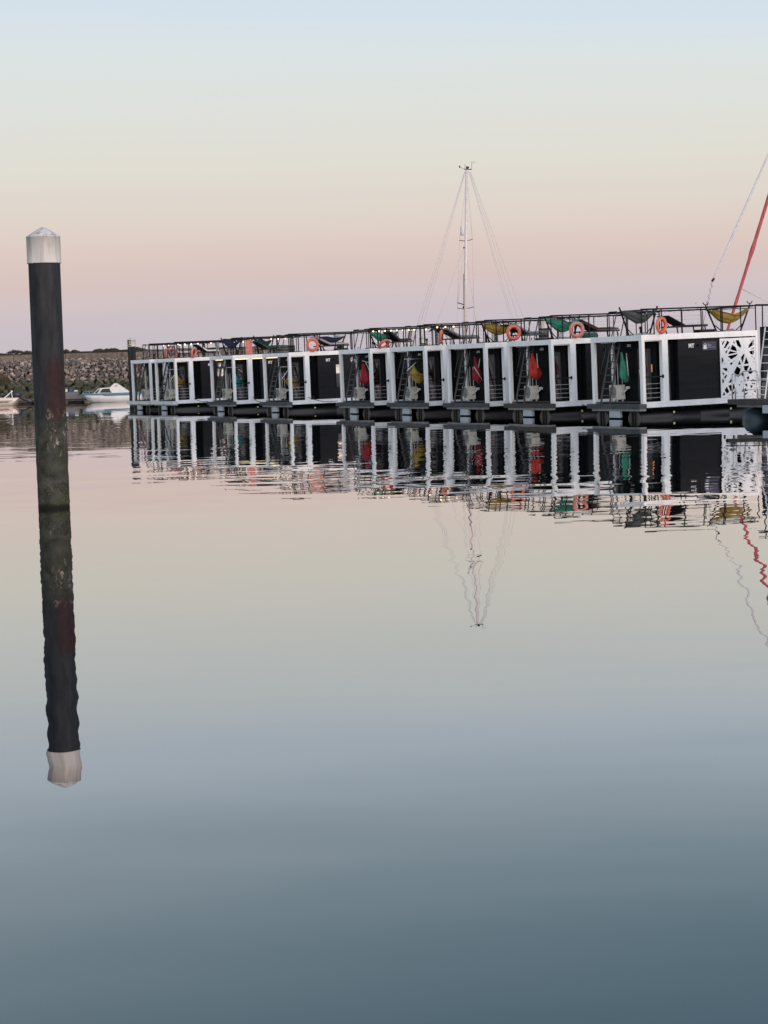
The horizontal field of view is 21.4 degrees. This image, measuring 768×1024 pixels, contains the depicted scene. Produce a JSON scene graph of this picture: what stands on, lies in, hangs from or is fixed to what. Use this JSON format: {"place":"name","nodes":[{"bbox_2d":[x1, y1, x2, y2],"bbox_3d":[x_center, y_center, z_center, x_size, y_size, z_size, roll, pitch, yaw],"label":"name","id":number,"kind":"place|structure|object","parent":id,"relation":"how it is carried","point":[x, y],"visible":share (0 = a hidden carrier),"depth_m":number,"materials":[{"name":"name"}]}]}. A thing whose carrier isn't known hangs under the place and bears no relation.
{"place":"outdoors","nodes":[
{"label":"outdoors","id":0,"kind":"place"},
{"bbox_2d":[0,363,143,398],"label":"embankment","id":1,"kind":"structure","parent":0,"point":[95,381],"depth_m":191.75,"materials":[{"name":"grey stone"}]},
{"bbox_2d":[0,373,12,385],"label":"shrub","id":2,"kind":"object","parent":1,"relation":"on","point":[3,381],"visible":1,"depth_m":189.17,"materials":[{"name":"green plant"}]},
{"bbox_2d":[22,392,29,398],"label":"rock","id":3,"kind":"object","parent":1,"relation":"on","point":[26,395],"visible":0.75,"depth_m":186.85,"materials":[{"name":"stone"}]},
{"bbox_2d":[75,382,82,389],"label":"rock","id":4,"kind":"object","parent":1,"relation":"on","point":[78,385],"visible":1,"depth_m":188.50,"materials":[{"name":"stone"}]},
{"bbox_2d":[87,383,94,388],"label":"rock","id":5,"kind":"object","parent":1,"relation":"on","point":[91,385],"visible":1,"depth_m":188.54,"materials":[{"name":"stone"}]},
{"bbox_2d":[0,353,252,398],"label":"rubble","id":6,"kind":"object","parent":1,"relation":"on","point":[120,363],"visible":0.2,"depth_m":192.17,"materials":[{"name":"stone"}]},
{"bbox_2d":[0,348,271,361],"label":"parapet wall","id":7,"kind":"structure","parent":1,"relation":"on","point":[8,358],"depth_m":196.27,"materials":[{"name":"concrete"}]},
{"bbox_2d":[0,345,294,355],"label":"earth bank","id":8,"kind":"structure","parent":0,"point":[285,348],"depth_m":198.20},
{"bbox_2d":[5,349,23,354],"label":"shrub","id":9,"kind":"object","parent":8,"relation":"on","point":[15,352],"visible":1,"depth_m":197.90,"materials":[{"name":"green plant"}]},
{"bbox_2d":[19,350,31,354],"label":"shrub","id":10,"kind":"object","parent":8,"relation":"on","point":[26,352],"visible":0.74,"depth_m":197.98,"materials":[{"name":"green plant"}]},
{"bbox_2d":[166,347,177,358],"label":"life ring","id":11,"kind":"object","parent":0,"point":[170,348],"visible":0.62,"depth_m":130.65,"materials":[{"name":"plastic"}]},
{"bbox_2d":[0,358,767,1023],"bbox_3d":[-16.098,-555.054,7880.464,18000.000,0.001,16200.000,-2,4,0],"label":"water","id":12,"kind":"structure","parent":0,"point":[352,718],"depth_m":13.01,"materials":[{"name":"liquid"}]},
{"bbox_2d":[0,391,32,405],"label":"motorboat","id":13,"kind":"object","parent":12,"relation":"on","point":[5,401],"visible":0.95,"depth_m":172.06,"materials":[{"name":"plastic"}]},
{"bbox_2d":[26,227,69,508],"bbox_3d":[-5.783,-1.986,35.136,0.594,5.836,0.594,-2,4,0],"label":"mooring pile","id":14,"kind":"object","parent":12,"relation":"in","point":[43,246],"visible":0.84,"depth_m":34.89,"materials":[{"name":"metal"}]},
{"bbox_2d":[18,397,87,403],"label":"floating dock","id":15,"kind":"object","parent":12,"relation":"on","point":[70,400],"visible":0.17,"depth_m":179.90,"materials":[{"name":"concrete"}]},
{"bbox_2d":[65,391,78,397],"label":"storage box","id":16,"kind":"object","parent":15,"relation":"on","point":[74,394],"visible":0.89,"depth_m":180.36,"materials":[{"name":"plastic"}]},
{"bbox_2d":[81,383,142,402],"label":"cabin cruiser","id":17,"kind":"object","parent":12,"relation":"on","point":[115,392],"visible":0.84,"depth_m":174.96,"materials":[{"name":"white paint"}]},
{"bbox_2d":[127,337,137,408],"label":"mooring pile","id":18,"kind":"object","parent":12,"relation":"in","point":[131,343],"visible":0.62,"depth_m":138.41,"materials":[{"name":"metal"}]},
{"bbox_2d":[127,343,228,409],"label":"houseboat","id":19,"kind":"object","parent":12,"relation":"on","point":[148,395],"visible":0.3,"depth_m":131.73,"materials":[{"name":"white paint"}]},
{"bbox_2d":[154,367,160,395],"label":"door","id":20,"kind":"structure","parent":19,"relation":"in","point":[159,367],"depth_m":131.10,"materials":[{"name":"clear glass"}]},
{"bbox_2d":[166,345,189,356],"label":"sun lounger","id":21,"kind":"object","parent":19,"relation":"on","point":[185,352],"visible":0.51,"depth_m":131.98,"materials":[{"name":"black paint"}]},
{"bbox_2d":[151,340,255,410],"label":"houseboat","id":22,"kind":"object","parent":12,"relation":"on","point":[194,373],"visible":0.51,"depth_m":126.69,"materials":[{"name":"white paint"}]},
{"bbox_2d":[169,364,185,386],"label":"hanging seat","id":23,"kind":"object","parent":22,"relation":"hanging from","point":[180,381],"visible":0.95,"depth_m":126.56,"materials":[{"name":"yellow fabric"}]},
{"bbox_2d":[179,367,185,398],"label":"door","id":24,"kind":"structure","parent":22,"relation":"in","point":[182,372],"depth_m":127.13,"materials":[{"name":"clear glass"}]},
{"bbox_2d":[191,347,196,357],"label":"life ring","id":25,"kind":"object","parent":22,"relation":"hanging from","point":[195,349],"visible":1,"depth_m":125.89,"materials":[{"name":"plastic"}]},
{"bbox_2d":[193,364,199,398],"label":"side window","id":26,"kind":"structure","parent":22,"relation":"in","point":[195,366],"depth_m":126.66,"materials":[{"name":"black glass"}]},
{"bbox_2d":[193,343,218,356],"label":"sun lounger","id":27,"kind":"object","parent":22,"relation":"on","point":[198,346],"visible":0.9,"depth_m":126.95,"materials":[{"name":"black paint"}]},
{"bbox_2d":[216,368,224,388],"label":"window","id":28,"kind":"structure","parent":22,"relation":"in","point":[223,387],"depth_m":127.03,"materials":[{"name":"clear glass"}]},
{"bbox_2d":[207,335,316,411],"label":"houseboat","id":29,"kind":"object","parent":12,"relation":"on","point":[240,398],"visible":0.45,"depth_m":117.93,"materials":[{"name":"white paint"}]},
{"bbox_2d":[214,342,225,356],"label":"plastic chair","id":30,"kind":"object","parent":29,"relation":"on","point":[216,345],"visible":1,"depth_m":118.71,"materials":[{"name":"grey plastic"}]},
{"bbox_2d":[220,338,239,355],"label":"hammock","id":31,"kind":"object","parent":29,"relation":"on","point":[227,343],"visible":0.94,"depth_m":118.18,"materials":[{"name":"blue fabric"}]},
{"bbox_2d":[226,362,243,386],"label":"hanging seat","id":32,"kind":"object","parent":29,"relation":"hanging from","point":[238,380],"visible":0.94,"depth_m":117.80,"materials":[{"name":"teal fabric"}]},
{"bbox_2d":[237,364,244,398],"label":"door","id":33,"kind":"structure","parent":29,"relation":"in","point":[240,374],"depth_m":118.33,"materials":[{"name":"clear glass"}]},
{"bbox_2d":[245,340,251,353],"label":"towel","id":34,"kind":"object","parent":29,"relation":"hanging from","point":[248,344],"visible":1,"depth_m":117.09,"materials":[{"name":"fabric"}]},
{"bbox_2d":[252,361,258,398],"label":"side window","id":35,"kind":"structure","parent":29,"relation":"in","point":[254,363],"depth_m":117.89,"materials":[{"name":"black glass"}]},
{"bbox_2d":[253,335,273,353],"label":"hammock","id":36,"kind":"object","parent":29,"relation":"on","point":[267,343],"visible":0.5,"depth_m":119.54,"materials":[{"name":"green fabric"}]},
{"bbox_2d":[252,341,280,353],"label":"sun lounger","id":37,"kind":"object","parent":29,"relation":"on","point":[259,344],"visible":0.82,"depth_m":118.30,"materials":[{"name":"black paint"}]},
{"bbox_2d":[260,331,378,412],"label":"houseboat","id":38,"kind":"object","parent":12,"relation":"on","point":[316,374],"visible":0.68,"depth_m":110.67,"materials":[{"name":"white paint"}]},
{"bbox_2d":[281,357,298,388],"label":"hanging seat","id":39,"kind":"object","parent":38,"relation":"hanging from","point":[293,384],"visible":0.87,"depth_m":110.43,"materials":[{"name":"yellow fabric"}]},
{"bbox_2d":[292,362,300,398],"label":"door","id":40,"kind":"structure","parent":38,"relation":"in","point":[295,370],"depth_m":110.99,"materials":[{"name":"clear glass"}]},
{"bbox_2d":[306,338,318,351],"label":"life ring","id":41,"kind":"object","parent":38,"relation":"hanging from","point":[309,348],"visible":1,"depth_m":109.85,"materials":[{"name":"orange plastic"}]},
{"bbox_2d":[309,359,316,398],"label":"side window","id":42,"kind":"structure","parent":38,"relation":"in","point":[311,361],"depth_m":110.53,"materials":[{"name":"black glass"}]},
{"bbox_2d":[311,337,348,350],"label":"sun lounger","id":43,"kind":"object","parent":38,"relation":"on","point":[324,343],"visible":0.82,"depth_m":110.95,"materials":[{"name":"black paint"}]},
{"bbox_2d":[314,334,345,350],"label":"hammock","id":44,"kind":"object","parent":38,"relation":"on","point":[329,339],"visible":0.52,"depth_m":112.85,"materials":[{"name":"blue fabric"}]},
{"bbox_2d":[335,364,343,387],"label":"window","id":45,"kind":"structure","parent":38,"relation":"in","point":[337,370],"depth_m":110.85,"materials":[{"name":"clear glass"}]},
{"bbox_2d":[336,334,343,347],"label":"mooring pile","id":46,"kind":"object","parent":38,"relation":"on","point":[340,335],"visible":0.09,"depth_m":145.25,"materials":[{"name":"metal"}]},
{"bbox_2d":[336,326,466,413],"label":"houseboat","id":47,"kind":"object","parent":12,"relation":"on","point":[374,396],"visible":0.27,"depth_m":101.50,"materials":[{"name":"white paint"}]},
{"bbox_2d":[359,360,369,384],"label":"hanging seat","id":48,"kind":"object","parent":47,"relation":"hanging from","point":[364,378],"visible":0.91,"depth_m":102.03,"materials":[{"name":"fabric"}]},
{"bbox_2d":[373,359,381,398],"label":"door","id":49,"kind":"structure","parent":47,"relation":"in","point":[376,362],"depth_m":101.80,"materials":[{"name":"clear glass"}]},
{"bbox_2d":[368,331,397,347],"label":"hammock","id":50,"kind":"object","parent":47,"relation":"on","point":[374,335],"visible":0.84,"depth_m":101.67,"materials":[{"name":"green fabric"}]},
{"bbox_2d":[378,339,389,348],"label":"life ring","id":51,"kind":"object","parent":47,"relation":"hanging from","point":[382,342],"visible":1,"depth_m":100.33,"materials":[{"name":"orange plastic"}]},
{"bbox_2d":[394,355,398,398],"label":"side window","id":52,"kind":"structure","parent":47,"relation":"in","point":[396,356],"depth_m":101.38,"materials":[{"name":"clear glass"}]},
{"bbox_2d":[383,331,412,347],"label":"sun lounger","id":53,"kind":"object","parent":47,"relation":"on","point":[394,338],"visible":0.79,"depth_m":101.42,"materials":[{"name":"black fabric"}]},
{"bbox_2d":[399,331,412,346],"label":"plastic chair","id":54,"kind":"object","parent":47,"relation":"on","point":[410,336],"visible":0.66,"depth_m":102.18,"materials":[{"name":"white plastic"}]},
{"bbox_2d":[387,322,524,414],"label":"houseboat","id":55,"kind":"object","parent":12,"relation":"on","point":[428,395],"visible":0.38,"depth_m":96.13,"materials":[{"name":"white paint"}]},
{"bbox_2d":[404,351,423,382],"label":"hanging seat","id":56,"kind":"object","parent":55,"relation":"hanging from","point":[415,375],"visible":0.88,"depth_m":96.46,"materials":[{"name":"yellow fabric"}]},
{"bbox_2d":[427,357,436,399],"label":"door","id":57,"kind":"structure","parent":55,"relation":"in","point":[431,360],"depth_m":96.43,"materials":[{"name":"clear glass"}]},
{"bbox_2d":[429,328,446,334],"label":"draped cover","id":58,"kind":"object","parent":55,"relation":"hanging from","point":[438,330],"visible":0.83,"depth_m":96.04,"materials":[{"name":"black fabric"}]},
{"bbox_2d":[439,330,442,343],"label":"life ring","id":59,"kind":"object","parent":55,"relation":"hanging from","point":[440,337],"visible":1,"depth_m":94.90,"materials":[{"name":"orange plastic"}]},
{"bbox_2d":[451,353,454,398],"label":"side window","id":60,"kind":"structure","parent":55,"relation":"in","point":[452,363],"depth_m":96.05,"materials":[{"name":"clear glass"}]},
{"bbox_2d":[440,328,479,344],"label":"sun lounger","id":61,"kind":"object","parent":55,"relation":"on","point":[453,335],"visible":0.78,"depth_m":96.28,"materials":[{"name":"black paint"}]},
{"bbox_2d":[411,166,530,345],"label":"sailboat","id":62,"kind":"object","parent":12,"relation":"on","point":[466,193],"visible":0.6,"depth_m":132.08,"materials":[{"name":"white paint"}]},
{"bbox_2d":[443,317,585,415],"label":"houseboat","id":63,"kind":"object","parent":12,"relation":"on","point":[488,395],"visible":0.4,"depth_m":90.87,"materials":[{"name":"white paint"}]},
{"bbox_2d":[472,348,481,382],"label":"hanging seat","id":64,"kind":"object","parent":63,"relation":"hanging from","point":[476,375],"visible":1,"depth_m":92.00,"materials":[{"name":"fabric"}]},
{"bbox_2d":[488,355,496,399],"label":"door","id":65,"kind":"structure","parent":63,"relation":"in","point":[491,358],"depth_m":91.10,"materials":[{"name":"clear glass"}]},
{"bbox_2d":[480,320,516,342],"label":"hammock","id":66,"kind":"object","parent":63,"relation":"on","point":[490,328],"visible":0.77,"depth_m":90.70,"materials":[{"name":"yellow fabric"}]},
{"bbox_2d":[506,325,520,340],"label":"life ring","id":67,"kind":"object","parent":63,"relation":"hanging from","point":[516,327],"visible":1,"depth_m":90.06,"materials":[{"name":"orange plastic"}]},
{"bbox_2d":[512,351,515,398],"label":"side window","id":68,"kind":"structure","parent":63,"relation":"in","point":[513,353],"depth_m":90.76,"materials":[{"name":"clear glass"}]},
{"bbox_2d":[508,324,547,340],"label":"sun lounger","id":69,"kind":"object","parent":63,"relation":"on","point":[537,332],"visible":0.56,"depth_m":91.56,"materials":[{"name":"black paint"}]},
{"bbox_2d":[501,324,516,332],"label":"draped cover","id":70,"kind":"object","parent":69,"relation":"on","point":[507,325],"visible":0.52,"depth_m":91.34,"materials":[{"name":"fabric"}]},
{"bbox_2d":[538,321,547,337],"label":"mooring pile","id":71,"kind":"object","parent":12,"relation":"in","point":[543,326],"visible":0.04,"depth_m":113.33,"materials":[{"name":"metal"}]},
{"bbox_2d":[504,312,659,416],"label":"houseboat","id":72,"kind":"object","parent":12,"relation":"on","point":[561,386],"visible":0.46,"depth_m":85.70,"materials":[{"name":"white paint"}]},
{"bbox_2d":[529,353,541,379],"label":"hanging seat","id":73,"kind":"object","parent":72,"relation":"hanging from","point":[535,372],"visible":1,"depth_m":86.71,"materials":[{"name":"red fabric"}]},
{"bbox_2d":[554,352,562,399],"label":"door","id":74,"kind":"structure","parent":72,"relation":"in","point":[557,355],"depth_m":85.91,"materials":[{"name":"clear glass"}]},
{"bbox_2d":[544,316,579,338],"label":"hammock","id":75,"kind":"object","parent":72,"relation":"on","point":[556,324],"visible":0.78,"depth_m":85.51,"materials":[{"name":"green fabric"}]},
{"bbox_2d":[569,322,584,337],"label":"life ring","id":76,"kind":"object","parent":72,"relation":"hanging from","point":[581,325],"visible":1,"depth_m":84.85,"materials":[{"name":"plastic"}]},
{"bbox_2d":[576,348,582,398],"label":"side window","id":77,"kind":"structure","parent":72,"relation":"in","point":[578,350],"depth_m":85.62,"materials":[{"name":"black glass"}]},
{"bbox_2d":[581,332,597,337],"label":"canvas roll","id":78,"kind":"object","parent":72,"relation":"on","point":[594,334],"visible":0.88,"depth_m":85.63,"materials":[{"name":"green fabric"}]},
{"bbox_2d":[572,320,619,337],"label":"sun lounger","id":79,"kind":"object","parent":72,"relation":"on","point":[593,328],"visible":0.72,"depth_m":86.45,"materials":[{"name":"black paint"}]},
{"bbox_2d":[587,305,758,418],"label":"houseboat","id":80,"kind":"object","parent":12,"relation":"on","point":[681,374],"visible":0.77,"depth_m":79.91,"materials":[{"name":"white paint"}]},
{"bbox_2d":[619,347,628,382],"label":"hanging seat","id":81,"kind":"object","parent":80,"relation":"hanging from","point":[624,372],"visible":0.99,"depth_m":80.65,"materials":[{"name":"green fabric"}]},
{"bbox_2d":[619,306,657,335],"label":"hammock","id":82,"kind":"object","parent":80,"relation":"on","point":[633,316],"visible":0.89,"depth_m":79.71,"materials":[{"name":"grey fabric"}]},
{"bbox_2d":[637,349,652,399],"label":"door","id":83,"kind":"structure","parent":80,"relation":"in","point":[648,372],"depth_m":79.77,"materials":[{"name":"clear glass"}]},
{"bbox_2d":[655,317,666,333],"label":"life ring","id":84,"kind":"object","parent":80,"relation":"hanging from","point":[658,320],"visible":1,"depth_m":78.50,"materials":[{"name":"orange plastic"}]},
{"bbox_2d":[668,344,674,399],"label":"side window","id":85,"kind":"structure","parent":80,"relation":"in","point":[670,346],"depth_m":79.46,"materials":[{"name":"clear glass"}]},
{"bbox_2d":[657,315,707,333],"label":"sun lounger","id":86,"kind":"object","parent":80,"relation":"on","point":[673,322],"visible":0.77,"depth_m":79.92,"materials":[{"name":"black paint"}]},
{"bbox_2d":[645,307,749,313],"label":"string lights","id":87,"kind":"object","parent":80,"relation":"attached to","point":[695,309],"visible":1,"depth_m":79.43,"materials":[{"name":"glass"}]},
{"bbox_2d":[703,301,751,331],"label":"hammock","id":88,"kind":"object","parent":80,"relation":"on","point":[728,318],"visible":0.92,"depth_m":80.65,"materials":[{"name":"yellow fabric"}]},
{"bbox_2d":[702,154,767,397],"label":"sailboat","id":89,"kind":"object","parent":12,"relation":"on","point":[752,249],"visible":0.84,"depth_m":89.36,"materials":[{"name":"metal"}]},
{"bbox_2d":[728,304,767,420],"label":"houseboat","id":90,"kind":"object","parent":12,"relation":"on","point":[758,411],"visible":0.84,"depth_m":72.26,"materials":[{"name":"white metal"}]},
{"bbox_2d":[763,344,767,381],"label":"door","id":91,"kind":"structure","parent":90,"relation":"in","point":[765,350],"depth_m":72.79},
{"bbox_2d":[0,0,767,357],"label":"sky","id":92,"kind":"structure","parent":0,"point":[202,170],"materials":[{"name":"pink"}]}
]}

